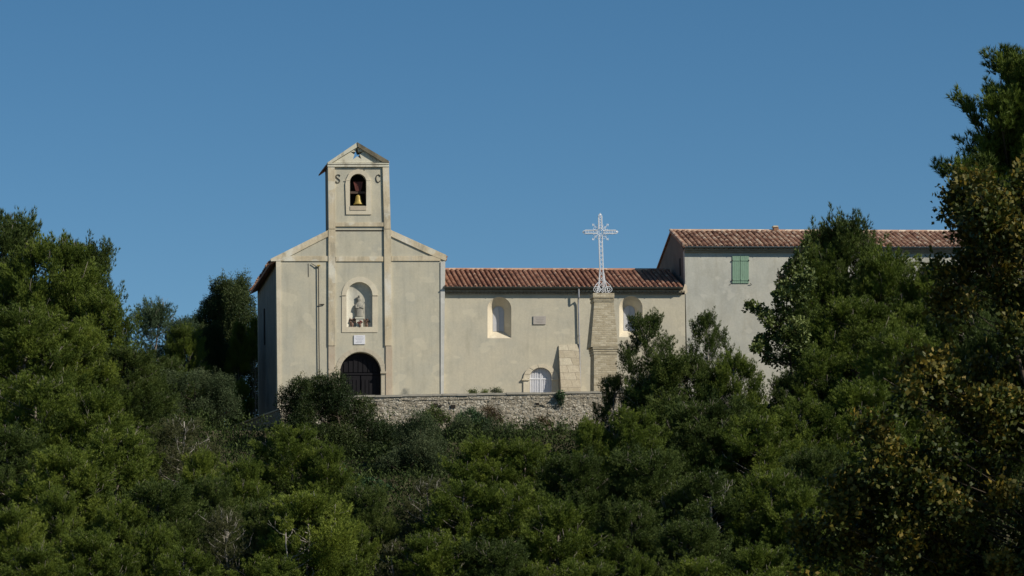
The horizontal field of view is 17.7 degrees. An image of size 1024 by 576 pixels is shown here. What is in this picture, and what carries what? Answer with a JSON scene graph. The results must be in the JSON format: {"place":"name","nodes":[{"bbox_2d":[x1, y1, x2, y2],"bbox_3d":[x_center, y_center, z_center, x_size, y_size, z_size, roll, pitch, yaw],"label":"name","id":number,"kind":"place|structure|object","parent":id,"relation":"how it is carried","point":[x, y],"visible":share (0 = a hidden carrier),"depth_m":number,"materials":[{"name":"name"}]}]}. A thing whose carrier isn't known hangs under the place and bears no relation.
{"place":"outdoors","nodes":[
{"label":"outdoors","id":0,"kind":"place"},
{"bbox_2d":[0,430,1023,575],"bbox_3d":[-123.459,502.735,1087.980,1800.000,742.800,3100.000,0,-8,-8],"label":"hillside","id":1,"kind":"structure","parent":0,"point":[393,479],"depth_m":186.89,"materials":[{"name":"plant"}]},
{"bbox_2d":[0,500,54,574],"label":"pine tree","id":2,"kind":"object","parent":1,"relation":"on","point":[18,532],"visible":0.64,"depth_m":157.65,"materials":[{"name":"green plant"}]},
{"bbox_2d":[0,421,62,562],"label":"pine tree","id":3,"kind":"object","parent":1,"relation":"on","point":[18,444],"visible":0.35,"depth_m":168.36,"materials":[{"name":"green plant"}]},
{"bbox_2d":[0,205,64,374],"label":"pine tree","id":4,"kind":"object","parent":1,"relation":"on","point":[12,232],"visible":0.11,"depth_m":197.73,"materials":[{"name":"green plant"}]},
{"bbox_2d":[0,540,75,575],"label":"pine tree","id":5,"kind":"object","parent":1,"relation":"on","point":[36,558],"visible":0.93,"depth_m":153.24,"materials":[{"name":"green plant"}]},
{"bbox_2d":[0,366,94,506],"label":"pine tree","id":6,"kind":"object","parent":1,"relation":"on","point":[40,402],"visible":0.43,"depth_m":176.03,"materials":[{"name":"green plant"}]},
{"bbox_2d":[0,300,99,422],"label":"pine tree","id":7,"kind":"object","parent":1,"relation":"on","point":[19,333],"visible":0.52,"depth_m":184.09,"materials":[{"name":"green plant"}]},
{"bbox_2d":[0,228,112,412],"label":"pine tree","id":8,"kind":"object","parent":1,"relation":"on","point":[72,279],"visible":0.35,"depth_m":193.85,"materials":[{"name":"green plant"}]},
{"bbox_2d":[27,482,85,573],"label":"pine tree","id":9,"kind":"object","parent":1,"relation":"on","point":[58,507],"visible":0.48,"depth_m":160.44,"materials":[{"name":"green plant"}]},
{"bbox_2d":[2,443,124,551],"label":"pine tree","id":10,"kind":"object","parent":1,"relation":"on","point":[76,470],"visible":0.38,"depth_m":164.95,"materials":[{"name":"green plant"}]},
{"bbox_2d":[41,315,139,441],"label":"pine tree","id":11,"kind":"object","parent":1,"relation":"on","point":[95,349],"visible":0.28,"depth_m":186.49,"materials":[{"name":"green plant"}]},
{"bbox_2d":[35,524,147,575],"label":"pine tree","id":12,"kind":"object","parent":1,"relation":"on","point":[99,552],"visible":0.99,"depth_m":154.18,"materials":[{"name":"green plant"}]},
{"bbox_2d":[50,229,133,346],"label":"pine tree","id":13,"kind":"object","parent":1,"relation":"on","point":[103,258],"visible":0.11,"depth_m":199.86,"materials":[{"name":"green plant"}]},
{"bbox_2d":[61,286,143,402],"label":"pine tree","id":14,"kind":"object","parent":1,"relation":"on","point":[103,311],"visible":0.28,"depth_m":191.57,"materials":[{"name":"green plant"}]},
{"bbox_2d":[51,383,166,499],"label":"pine tree","id":15,"kind":"object","parent":1,"relation":"on","point":[105,408],"visible":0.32,"depth_m":175.45,"materials":[{"name":"green plant"}]},
{"bbox_2d":[65,422,167,541],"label":"pine tree","id":16,"kind":"object","parent":1,"relation":"on","point":[126,456],"visible":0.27,"depth_m":168.67,"materials":[{"name":"green plant"}]},
{"bbox_2d":[86,494,156,575],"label":"pine tree","id":17,"kind":"object","parent":1,"relation":"on","point":[109,516],"visible":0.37,"depth_m":159.40,"materials":[{"name":"green plant"}]},
{"bbox_2d":[91,340,181,445],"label":"pine tree","id":18,"kind":"object","parent":1,"relation":"on","point":[144,377],"visible":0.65,"depth_m":188.10,"materials":[{"name":"green plant"}]},
{"bbox_2d":[122,295,186,360],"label":"pine tree","id":19,"kind":"object","parent":1,"relation":"on","point":[157,315],"visible":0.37,"depth_m":215.22,"materials":[{"name":"green plant"}]},
{"bbox_2d":[121,516,188,575],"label":"pine tree","id":20,"kind":"object","parent":1,"relation":"on","point":[158,540],"visible":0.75,"depth_m":156.06,"materials":[{"name":"green plant"}]},
{"bbox_2d":[100,472,219,575],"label":"pine tree","id":21,"kind":"object","parent":1,"relation":"on","point":[168,500],"visible":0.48,"depth_m":160.44,"materials":[{"name":"green plant"}]},
{"bbox_2d":[146,354,202,417],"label":"pine tree","id":22,"kind":"object","parent":1,"relation":"on","point":[171,363],"visible":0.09,"depth_m":200.72,"materials":[{"name":"green plant"}]},
{"bbox_2d":[140,413,227,511],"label":"pine tree","id":23,"kind":"object","parent":1,"relation":"on","point":[181,429],"visible":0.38,"depth_m":172.26,"materials":[{"name":"plant"}]},
{"bbox_2d":[149,541,224,575],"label":"pine tree","id":24,"kind":"object","parent":1,"relation":"on","point":[173,563],"visible":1,"depth_m":154.11,"materials":[{"name":"green plant"}]},
{"bbox_2d":[161,321,212,412],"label":"pine tree","id":25,"kind":"object","parent":1,"relation":"on","point":[183,347],"visible":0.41,"depth_m":205.19,"materials":[{"name":"green plant"}]},
{"bbox_2d":[167,445,226,521],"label":"pine tree","id":26,"kind":"object","parent":1,"relation":"on","point":[202,463],"visible":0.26,"depth_m":169.21,"materials":[{"name":"green plant"}]},
{"bbox_2d":[155,362,244,430],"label":"bush","id":27,"kind":"object","parent":1,"relation":"on","point":[216,390],"visible":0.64,"depth_m":196.98,"materials":[{"name":"green plant"}]},
{"bbox_2d":[189,318,234,424],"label":"evergreen tree","id":28,"kind":"object","parent":1,"relation":"on","point":[212,336],"visible":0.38,"depth_m":211.27,"materials":[{"name":"green plant"}]},
{"bbox_2d":[183,470,243,575],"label":"pine tree","id":29,"kind":"object","parent":1,"relation":"on","point":[215,491],"visible":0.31,"depth_m":163.01,"materials":[{"name":"green plant"}]},
{"bbox_2d":[189,268,257,426],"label":"evergreen tree","id":30,"kind":"object","parent":1,"relation":"on","point":[230,295],"visible":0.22,"depth_m":221.34,"materials":[{"name":"green plant"}]},
{"bbox_2d":[196,506,267,575],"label":"pine tree","id":31,"kind":"object","parent":1,"relation":"on","point":[225,526],"visible":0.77,"depth_m":157.43,"materials":[{"name":"plant"}]},
{"bbox_2d":[222,318,251,393],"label":"pine tree","id":32,"kind":"object","parent":1,"relation":"on","point":[241,360],"visible":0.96,"depth_m":210.86,"materials":[{"name":"green plant"}]},
{"bbox_2d":[226,376,254,426],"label":"pine tree","id":33,"kind":"object","parent":1,"relation":"on","point":[243,387],"visible":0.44,"depth_m":208.59,"materials":[{"name":"green plant"}]},
{"bbox_2d":[217,453,285,535],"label":"pine tree","id":34,"kind":"object","parent":1,"relation":"on","point":[243,475],"visible":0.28,"depth_m":166.37,"materials":[{"name":"green plant"}]},
{"bbox_2d":[246,316,257,416],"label":"pine tree","id":35,"kind":"object","parent":1,"relation":"on","point":[253,341],"visible":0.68,"depth_m":217.66,"materials":[{"name":"green plant"}]},
{"bbox_2d":[225,408,280,430],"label":"ramp wall","id":36,"kind":"structure","parent":1,"relation":"on","point":[270,419],"depth_m":197.42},
{"bbox_2d":[229,491,302,575],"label":"pine tree","id":37,"kind":"object","parent":1,"relation":"on","point":[255,515],"visible":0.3,"depth_m":159.79,"materials":[{"name":"green plant"}]},
{"bbox_2d":[225,548,306,575],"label":"pine tree","id":38,"kind":"object","parent":1,"relation":"on","point":[265,567],"visible":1,"depth_m":154.88,"materials":[{"name":"green plant"}]},
{"bbox_2d":[246,419,334,527],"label":"pine tree","id":39,"kind":"object","parent":1,"relation":"on","point":[288,442],"visible":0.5,"depth_m":171.97,"materials":[{"name":"green plant"}]},
{"bbox_2d":[235,484,377,575],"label":"pine tree","id":40,"kind":"object","parent":1,"relation":"on","point":[317,514],"visible":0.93,"depth_m":156.63,"materials":[{"name":"plant"}]},
{"bbox_2d":[293,440,367,540],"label":"pine tree","id":41,"kind":"object","parent":1,"relation":"on","point":[326,461],"visible":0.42,"depth_m":170.71,"materials":[{"name":"green plant"}]},
{"bbox_2d":[272,367,401,463],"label":"dark bush","id":42,"kind":"object","parent":1,"relation":"on","point":[324,398],"visible":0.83,"depth_m":187.72,"materials":[{"name":"green plant"}]},
{"bbox_2d":[317,552,373,575],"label":"pine tree","id":43,"kind":"object","parent":1,"relation":"on","point":[347,569],"visible":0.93,"depth_m":156.33,"materials":[{"name":"green plant"}]},
{"bbox_2d":[317,516,386,575],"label":"pine tree","id":44,"kind":"object","parent":1,"relation":"on","point":[362,538],"visible":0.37,"depth_m":158.81,"materials":[{"name":"green plant"}]},
{"bbox_2d":[332,479,400,575],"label":"pine tree","id":45,"kind":"object","parent":1,"relation":"on","point":[368,509],"visible":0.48,"depth_m":165.65,"materials":[{"name":"green plant"}]},
{"bbox_2d":[361,539,412,575],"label":"pine tree","id":46,"kind":"object","parent":1,"relation":"on","point":[387,563],"visible":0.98,"depth_m":157.90,"materials":[{"name":"plant"}]},
{"bbox_2d":[368,404,452,478],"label":"grey bush","id":47,"kind":"object","parent":1,"relation":"on","point":[414,443],"visible":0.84,"depth_m":184.26,"materials":[{"name":"green plant"}]},
{"bbox_2d":[390,475,453,554],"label":"pine tree","id":48,"kind":"object","parent":1,"relation":"on","point":[422,490],"visible":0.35,"depth_m":166.41,"materials":[{"name":"plant"}]},
{"bbox_2d":[385,525,479,575],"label":"pine tree","id":49,"kind":"object","parent":1,"relation":"on","point":[432,558],"visible":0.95,"depth_m":157.18,"materials":[{"name":"green plant"}]},
{"bbox_2d":[281,391,628,430],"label":"terrace wall","id":50,"kind":"structure","parent":1,"relation":"on","point":[533,405],"depth_m":194.61,"materials":[{"name":"stone"}]},
{"bbox_2d":[408,473,522,575],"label":"pine tree","id":51,"kind":"object","parent":1,"relation":"on","point":[446,502],"visible":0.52,"depth_m":163.65,"materials":[{"name":"green plant"}]},
{"bbox_2d":[430,433,528,538],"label":"pine tree","id":52,"kind":"object","parent":1,"relation":"on","point":[480,454],"visible":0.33,"depth_m":172.48,"materials":[{"name":"green plant"}]},
{"bbox_2d":[449,533,538,575],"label":"pine tree","id":53,"kind":"object","parent":1,"relation":"on","point":[508,556],"visible":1,"depth_m":156.61,"materials":[{"name":"green plant"}]},
{"bbox_2d":[444,413,569,440],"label":"grey bush","id":54,"kind":"object","parent":1,"relation":"on","point":[460,423],"visible":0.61,"depth_m":192.09,"materials":[{"name":"green plant"}]},
{"bbox_2d":[0,403,1023,575],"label":"undergrowth","id":55,"kind":"object","parent":1,"relation":"on","point":[401,481],"visible":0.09,"depth_m":187.72,"materials":[{"name":"green plant"}]},
{"bbox_2d":[458,477,569,569],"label":"pine tree","id":56,"kind":"object","parent":1,"relation":"on","point":[517,498],"visible":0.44,"depth_m":163.49,"materials":[{"name":"green plant"}]},
{"bbox_2d":[480,436,568,537],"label":"pine tree","id":57,"kind":"object","parent":1,"relation":"on","point":[524,454],"visible":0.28,"depth_m":172.41,"materials":[{"name":"green plant"}]},
{"bbox_2d":[509,558,561,575],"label":"pine tree","id":58,"kind":"object","parent":1,"relation":"on","point":[527,570],"visible":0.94,"depth_m":156.61,"materials":[{"name":"green plant"}]},
{"bbox_2d":[509,495,626,575],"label":"pine tree","id":59,"kind":"object","parent":1,"relation":"on","point":[563,521],"visible":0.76,"depth_m":160.59,"materials":[{"name":"green plant"}]},
{"bbox_2d":[522,446,624,566],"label":"pine tree","id":60,"kind":"object","parent":1,"relation":"on","point":[582,473],"visible":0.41,"depth_m":168.77,"materials":[{"name":"green plant"}]},
{"bbox_2d":[547,555,626,575],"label":"pine tree","id":61,"kind":"object","parent":1,"relation":"on","point":[583,569],"visible":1,"depth_m":155.55,"materials":[{"name":"green plant"}]},
{"bbox_2d":[567,412,612,493],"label":"pine tree","id":62,"kind":"object","parent":1,"relation":"on","point":[587,434],"visible":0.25,"depth_m":174.00,"materials":[{"name":"green plant"}]},
{"bbox_2d":[591,369,629,450],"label":"pine tree","id":63,"kind":"object","parent":1,"relation":"on","point":[614,383],"visible":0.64,"depth_m":186.29,"materials":[{"name":"plant"}]},
{"bbox_2d":[583,494,682,575],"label":"pine tree","id":64,"kind":"object","parent":1,"relation":"on","point":[621,520],"visible":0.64,"depth_m":161.34,"materials":[{"name":"green plant"}]},
{"bbox_2d":[594,401,677,528],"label":"pine tree","id":65,"kind":"object","parent":1,"relation":"on","point":[638,425],"visible":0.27,"depth_m":174.69,"materials":[{"name":"green plant"}]},
{"bbox_2d":[621,546,656,575],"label":"pine tree","id":66,"kind":"object","parent":1,"relation":"on","point":[637,565],"visible":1,"depth_m":157.09,"materials":[{"name":"green plant"}]},
{"bbox_2d":[594,442,690,560],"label":"pine tree","id":67,"kind":"object","parent":1,"relation":"on","point":[656,471],"visible":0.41,"depth_m":168.44,"materials":[{"name":"green plant"}]},
{"bbox_2d":[615,307,678,432],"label":"pine tree","id":68,"kind":"object","parent":1,"relation":"on","point":[638,323],"visible":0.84,"depth_m":184.84,"materials":[{"name":"plant"}]},
{"bbox_2d":[612,343,731,474],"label":"pine tree","id":69,"kind":"object","parent":1,"relation":"on","point":[670,372],"visible":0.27,"depth_m":182.85,"materials":[{"name":"green plant"}]},
{"bbox_2d":[639,513,734,575],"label":"pine tree","id":70,"kind":"object","parent":1,"relation":"on","point":[695,540],"visible":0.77,"depth_m":158.97,"materials":[{"name":"green plant"}]},
{"bbox_2d":[661,553,734,575],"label":"pine tree","id":71,"kind":"object","parent":1,"relation":"on","point":[689,567],"visible":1,"depth_m":156.57,"materials":[{"name":"green plant"}]},
{"bbox_2d":[638,462,765,564],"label":"pine tree","id":72,"kind":"object","parent":1,"relation":"on","point":[697,487],"visible":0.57,"depth_m":165.90,"materials":[{"name":"plant"}]},
{"bbox_2d":[679,306,734,402],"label":"pine tree","id":73,"kind":"object","parent":1,"relation":"on","point":[706,322],"visible":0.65,"depth_m":185.45,"materials":[{"name":"plant"}]},
{"bbox_2d":[659,387,758,535],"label":"pine tree","id":74,"kind":"object","parent":1,"relation":"on","point":[697,425],"visible":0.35,"depth_m":175.91,"materials":[{"name":"green plant"}]},
{"bbox_2d":[704,347,774,472],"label":"pine tree","id":75,"kind":"object","parent":1,"relation":"on","point":[743,367],"visible":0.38,"depth_m":183.09,"materials":[{"name":"green plant"}]},
{"bbox_2d":[696,409,810,531],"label":"pine tree","id":76,"kind":"object","parent":1,"relation":"on","point":[759,433],"visible":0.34,"depth_m":173.98,"materials":[{"name":"green plant"}]},
{"bbox_2d":[717,539,796,575],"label":"pine tree","id":77,"kind":"object","parent":1,"relation":"on","point":[753,561],"visible":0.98,"depth_m":157.10,"materials":[{"name":"green plant"}]},
{"bbox_2d":[719,465,817,570],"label":"pine tree","id":78,"kind":"object","parent":1,"relation":"on","point":[761,487],"visible":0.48,"depth_m":165.54,"materials":[{"name":"green plant"}]},
{"bbox_2d":[741,233,819,375],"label":"broadleaf tree","id":79,"kind":"object","parent":1,"relation":"on","point":[780,332],"visible":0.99,"depth_m":189.25,"materials":[{"name":"green plant"}]},
{"bbox_2d":[763,367,807,454],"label":"pine tree","id":80,"kind":"object","parent":1,"relation":"on","point":[781,387],"visible":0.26,"depth_m":186.41,"materials":[{"name":"green plant"}]},
{"bbox_2d":[754,483,845,575],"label":"pine tree","id":81,"kind":"object","parent":1,"relation":"on","point":[803,500],"visible":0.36,"depth_m":164.45,"materials":[{"name":"green plant"}]},
{"bbox_2d":[757,391,855,496],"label":"pine tree","id":82,"kind":"object","parent":1,"relation":"on","point":[794,415],"visible":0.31,"depth_m":177.45,"materials":[{"name":"green plant"}]},
{"bbox_2d":[773,340,855,454],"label":"pine tree","id":83,"kind":"object","parent":1,"relation":"on","point":[819,368],"visible":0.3,"depth_m":186.60,"materials":[{"name":"green plant"}]},
{"bbox_2d":[770,240,859,402],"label":"pine tree","id":84,"kind":"object","parent":1,"relation":"on","point":[821,282],"visible":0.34,"depth_m":197.28,"materials":[{"name":"green plant"}]},
{"bbox_2d":[760,440,871,575],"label":"pine tree","id":85,"kind":"object","parent":1,"relation":"on","point":[813,464],"visible":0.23,"depth_m":167.72,"materials":[{"name":"green plant"}]},
{"bbox_2d":[785,202,893,401],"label":"pine tree","id":86,"kind":"object","parent":1,"relation":"on","point":[849,236],"visible":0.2,"depth_m":198.39,"materials":[{"name":"green plant"}]},
{"bbox_2d":[779,292,913,404],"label":"pine tree","id":87,"kind":"object","parent":1,"relation":"on","point":[825,327],"visible":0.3,"depth_m":191.94,"materials":[{"name":"green plant"}]},
{"bbox_2d":[803,375,923,485],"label":"pine tree","id":88,"kind":"object","parent":1,"relation":"on","point":[854,396],"visible":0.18,"depth_m":179.00,"materials":[{"name":"green plant"}]},
{"bbox_2d":[826,241,928,382],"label":"pine tree","id":89,"kind":"object","parent":1,"relation":"on","point":[888,273],"visible":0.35,"depth_m":196.70,"materials":[{"name":"green plant"}]},
{"bbox_2d":[836,427,942,571],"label":"pine tree","id":90,"kind":"object","parent":1,"relation":"on","point":[854,456],"visible":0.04,"depth_m":171.37,"materials":[{"name":"green plant"}]},
{"bbox_2d":[777,154,1023,575],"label":"autumn tree","id":91,"kind":"object","parent":1,"relation":"on","point":[920,486],"visible":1,"depth_m":74.90,"materials":[{"name":"green plant"}]},
{"bbox_2d":[844,319,974,453],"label":"pine tree","id":92,"kind":"object","parent":1,"relation":"on","point":[875,367],"visible":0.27,"depth_m":185.47,"materials":[{"name":"green plant"}]},
{"bbox_2d":[887,298,952,354],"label":"pine tree","id":93,"kind":"object","parent":1,"relation":"on","point":[918,312],"visible":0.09,"depth_m":194.32,"materials":[{"name":"green plant"}]},
{"bbox_2d":[903,257,959,336],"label":"pine tree","id":94,"kind":"object","parent":1,"relation":"on","point":[922,291],"visible":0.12,"depth_m":195.48,"materials":[{"name":"green plant"}]},
{"bbox_2d":[912,303,999,442],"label":"pine tree","id":95,"kind":"object","parent":1,"relation":"on","point":[939,331],"visible":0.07,"depth_m":189.87,"materials":[{"name":"green plant"}]},
{"bbox_2d":[929,42,1023,283],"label":"pine tree","id":96,"kind":"object","parent":1,"relation":"on","point":[998,142],"visible":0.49,"depth_m":97.00,"materials":[{"name":"green plant"}]},
{"bbox_2d":[947,320,1023,482],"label":"pine tree","id":97,"kind":"object","parent":1,"relation":"on","point":[989,344],"visible":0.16,"depth_m":187.16,"materials":[{"name":"green plant"}]},
{"bbox_2d":[0,0,1023,423],"label":"sky","id":98,"kind":"structure","parent":0,"point":[196,137],"materials":[{"name":"blue"}]},
{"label":"terrace","id":99,"kind":"structure","parent":0,"visible":0},
{"bbox_2d":[249,142,447,415],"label":"chapel","id":100,"kind":"structure","parent":99,"relation":"on","point":[394,280],"depth_m":203.75,"materials":[{"name":"paint"}]},
{"bbox_2d":[340,353,380,394],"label":"door","id":101,"kind":"structure","parent":100,"relation":"in","point":[364,369],"depth_m":203.34,"materials":[{"name":"brown wood"}]},
{"bbox_2d":[444,268,685,402],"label":"wing","id":102,"kind":"structure","parent":99,"relation":"on","point":[494,335],"depth_m":205.19,"materials":[{"name":"paint"}]},
{"bbox_2d":[487,297,511,338],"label":"window","id":103,"kind":"structure","parent":102,"relation":"in","point":[499,310],"depth_m":205.29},
{"bbox_2d":[530,368,551,391],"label":"door","id":104,"kind":"structure","parent":102,"relation":"in","point":[540,378],"depth_m":204.89,"materials":[{"name":"white paint"}]},
{"bbox_2d":[619,296,642,337],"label":"window","id":105,"kind":"structure","parent":102,"relation":"in","point":[630,305],"depth_m":206.50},
{"bbox_2d":[587,293,618,390],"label":"stone pillar","id":106,"kind":"structure","parent":99,"relation":"on","point":[602,344],"depth_m":197.03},
{"bbox_2d":[583,214,617,292],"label":"iron cross","id":107,"kind":"object","parent":106,"relation":"on","point":[600,259],"visible":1,"depth_m":198.30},
{"bbox_2d":[657,226,1020,403],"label":"farmhouse","id":108,"kind":"object","parent":99,"relation":"on","point":[725,272],"visible":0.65,"depth_m":207.42,"materials":[{"name":"paint"}]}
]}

